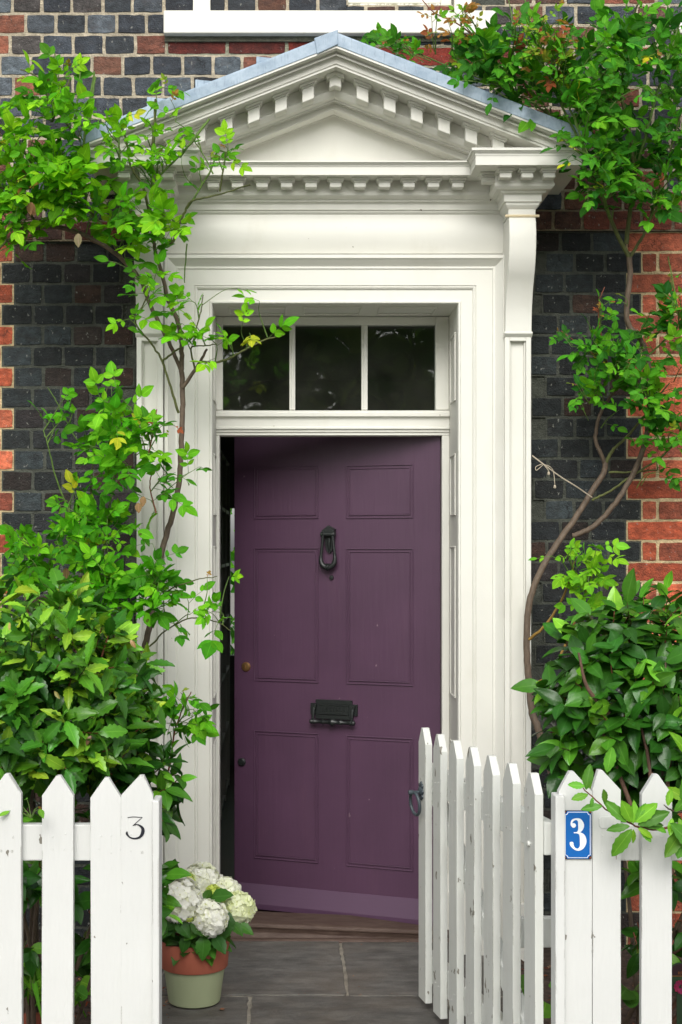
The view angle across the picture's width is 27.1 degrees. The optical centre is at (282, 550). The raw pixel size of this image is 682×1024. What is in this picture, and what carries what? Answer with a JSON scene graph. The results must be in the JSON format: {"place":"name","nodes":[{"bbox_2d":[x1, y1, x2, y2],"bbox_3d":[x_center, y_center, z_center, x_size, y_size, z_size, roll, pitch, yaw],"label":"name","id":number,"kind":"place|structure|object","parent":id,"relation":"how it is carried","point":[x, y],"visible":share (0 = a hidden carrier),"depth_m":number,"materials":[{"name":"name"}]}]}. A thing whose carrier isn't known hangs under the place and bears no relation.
{"place":"outdoors","nodes":[
{"label":"outdoors","id":0,"kind":"place"},
{"bbox_2d":[220,450,229,819],"bbox_3d":[-0.509,0.504,8.377,0.295,2.200,2.555,0,0,0],"label":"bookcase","id":1,"kind":"object","parent":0,"point":[225,611],"visible":0.05,"depth_m":9.02,"materials":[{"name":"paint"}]},
{"bbox_2d":[231,508,233,654],"bbox_3d":[-0.292,0.020,12.204,3.178,3.456,1.440,0,0,0],"label":"hedge","id":2,"kind":"object","parent":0,"point":[232,618],"visible":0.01,"depth_m":11.91,"materials":[{"name":"green plant"}]},
{"bbox_2d":[231,584,233,647],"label":"ground","id":3,"kind":"structure","parent":0,"point":[232,604],"depth_m":43.67,"materials":[{"name":"stone"}]},
{"bbox_2d":[0,0,681,960],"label":"brick house","id":4,"kind":"structure","parent":3,"relation":"on","point":[426,254],"depth_m":5.85,"materials":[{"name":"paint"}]},
{"bbox_2d":[0,42,299,651],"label":"climbing rose","id":5,"kind":"object","parent":4,"relation":"attached to","point":[63,177],"visible":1,"depth_m":5.28,"materials":[{"name":"green plant"}]},
{"bbox_2d":[164,0,496,35],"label":"upper window","id":6,"kind":"structure","parent":4,"relation":"in","point":[199,21],"depth_m":5.81,"materials":[{"name":"paint"}]},
{"bbox_2d":[234,436,440,926],"bbox_3d":[0.226,0.530,6.192,0.958,2.132,0.097,0,0,22],"label":"front door","id":7,"kind":"structure","parent":4,"relation":"in","point":[337,540],"depth_m":6.19,"materials":[{"name":"purple paint"}]},
{"bbox_2d":[360,0,681,773],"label":"climbing rose","id":8,"kind":"object","parent":4,"relation":"attached to","point":[483,50],"visible":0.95,"depth_m":5.43,"materials":[{"name":"green plant"}]},
{"bbox_2d":[532,455,592,497],"bbox_3d":[1.124,-0.296,5.629,0.255,0.170,0.046,0,0,-9],"label":"twine","id":9,"kind":"object","parent":4,"relation":"attached to","point":[548,473],"visible":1,"depth_m":5.62,"materials":[{"name":"beige fabric"}]},
{"bbox_2d":[231,508,233,572],"label":"sky","id":10,"kind":"structure","parent":0,"point":[232,515],"materials":[{"name":"white"}]},
{"bbox_2d":[162,941,502,1023],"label":"path","id":11,"kind":"structure","parent":0,"point":[265,982],"depth_m":5.28,"materials":[{"name":"grey stone"}]},
{"bbox_2d":[0,773,161,1023],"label":"picket fence","id":12,"kind":"object","parent":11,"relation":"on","point":[116,841],"visible":1,"depth_m":3.93,"materials":[{"name":"white paint"}]},
{"bbox_2d":[0,798,44,818],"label":"bay seedling","id":13,"kind":"object","parent":12,"relation":"on","point":[41,813],"visible":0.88,"depth_m":3.93,"materials":[{"name":"green plant"}]},
{"bbox_2d":[162,933,228,1008],"bbox_3d":[-0.320,1.518,5.110,0.255,0.227,0.255,0,0,0],"label":"flower pot","id":14,"kind":"object","parent":11,"relation":"on","point":[194,981],"visible":0.71,"depth_m":5.02,"materials":[{"name":"green ceramic"}]},
{"bbox_2d":[162,859,256,965],"bbox_3d":[-0.310,1.292,5.069,0.364,0.364,0.363,0,0,-35],"label":"hydrangea","id":15,"kind":"object","parent":14,"relation":"in","point":[215,909],"visible":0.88,"depth_m":4.98,"materials":[{"name":"white plant"}]},
{"bbox_2d":[408,727,550,1023],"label":"garden gate","id":16,"kind":"structure","parent":11,"relation":"on","point":[511,818],"depth_m":4.49,"materials":[{"name":"white paint"}]},
{"bbox_2d":[521,916,550,947],"bbox_3d":[0.824,1.204,4.455,0.220,0.095,0.030,0,0,0],"label":"fence rail","id":17,"kind":"object","parent":16,"relation":"attached to","point":[546,931],"visible":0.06,"depth_m":4.44,"materials":[{"name":"white paint"}]},
{"bbox_2d":[551,769,681,1023],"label":"picket fence","id":18,"kind":"object","parent":11,"relation":"on","point":[585,941],"visible":0.78,"depth_m":3.93,"materials":[{"name":"white paint"}]},
{"bbox_2d":[565,810,591,858],"bbox_3d":[0.820,0.791,3.922,0.078,0.136,0.008,0,0,0],"label":"number sign","id":19,"kind":"object","parent":18,"relation":"attached to","point":[578,834],"visible":0.99,"depth_m":3.92,"materials":[{"name":"blue metal"}]},
{"bbox_2d":[568,747,681,858],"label":"leaves","id":20,"kind":"object","parent":18,"relation":"attached to","point":[645,816],"visible":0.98,"depth_m":3.82,"materials":[{"name":"green plant"}]},
{"bbox_2d":[40,947,681,1023],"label":"flower bed soil","id":21,"kind":"structure","parent":0,"point":[625,958],"depth_m":5.33,"materials":[{"name":"brown soil"}]},
{"bbox_2d":[23,1012,41,1023],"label":"flower pot","id":22,"kind":"object","parent":21,"relation":"on","point":[38,1019],"visible":0.03,"depth_m":4.52,"materials":[{"name":"ceramic"}]},
{"bbox_2d":[23,962,86,1019],"bbox_3d":[-0.794,1.371,4.308,0.362,0.215,0.350,0,0,0],"label":"strap leaf plant","id":23,"kind":"object","parent":21,"relation":"on","point":[33,987],"visible":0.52,"depth_m":4.34,"materials":[{"name":"green plant"}]},
{"bbox_2d":[23,973,90,1006],"bbox_3d":[-0.688,1.372,4.409,0.238,0.078,0.180,0,0,43],"label":"round leaf plant","id":24,"kind":"object","parent":21,"relation":"on","point":[80,989],"visible":0.22,"depth_m":4.38,"materials":[{"name":"green plant"}]},
{"bbox_2d":[0,568,174,1012],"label":"serrated shrub","id":25,"kind":"object","parent":21,"relation":"on","point":[67,713],"visible":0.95,"depth_m":4.34,"materials":[{"name":"green plant"}]},
{"bbox_2d":[23,799,191,1023],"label":"camellia shrub","id":26,"kind":"object","parent":21,"relation":"on","point":[32,887],"visible":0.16,"depth_m":4.41,"materials":[{"name":"green plant"}]},
{"bbox_2d":[0,361,242,920],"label":"bush rose","id":27,"kind":"object","parent":21,"relation":"on","point":[78,553],"visible":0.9,"depth_m":5.17,"materials":[{"name":"green plant"}]},
{"bbox_2d":[85,722,196,841],"bbox_3d":[-0.491,1.092,4.707,0.352,1.089,0.350,0,0,-28],"label":"camellia shrub","id":28,"kind":"object","parent":21,"relation":"on","point":[171,792],"visible":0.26,"depth_m":4.65,"materials":[{"name":"green plant"}]},
{"bbox_2d":[74,942,638,1023],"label":"leaf litter","id":29,"kind":"object","parent":21,"relation":"on","point":[522,961],"visible":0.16,"depth_m":5.19,"materials":[{"name":"brown plant"}]},
{"bbox_2d":[521,974,550,1017],"bbox_3d":[0.823,1.360,4.281,0.235,0.110,0.193,0,0,-13],"label":"round leaf plant","id":30,"kind":"object","parent":21,"relation":"on","point":[546,1010],"visible":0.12,"depth_m":4.22,"materials":[{"name":"green plant"}]},
{"bbox_2d":[510,568,681,1023],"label":"camellia shrub","id":31,"kind":"object","parent":21,"relation":"on","point":[638,728],"visible":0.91,"depth_m":4.58,"materials":[{"name":"green plant"}]},
{"bbox_2d":[621,984,638,1007],"bbox_3d":[1.088,1.355,4.353,0.204,0.089,0.133,0,0,0],"label":"round leaf plant","id":32,"kind":"object","parent":21,"relation":"on","point":[630,998],"visible":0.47,"depth_m":4.32,"materials":[{"name":"green plant"}]},
{"bbox_2d":[621,814,681,1023],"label":"camellia shrub","id":33,"kind":"object","parent":21,"relation":"on","point":[631,887],"visible":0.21,"depth_m":4.56,"materials":[{"name":"green plant"}]},
{"bbox_2d":[672,963,681,1023],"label":"plant label","id":34,"kind":"object","parent":21,"relation":"on","point":[677,978],"visible":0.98,"depth_m":4.35,"materials":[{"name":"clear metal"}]}
]}

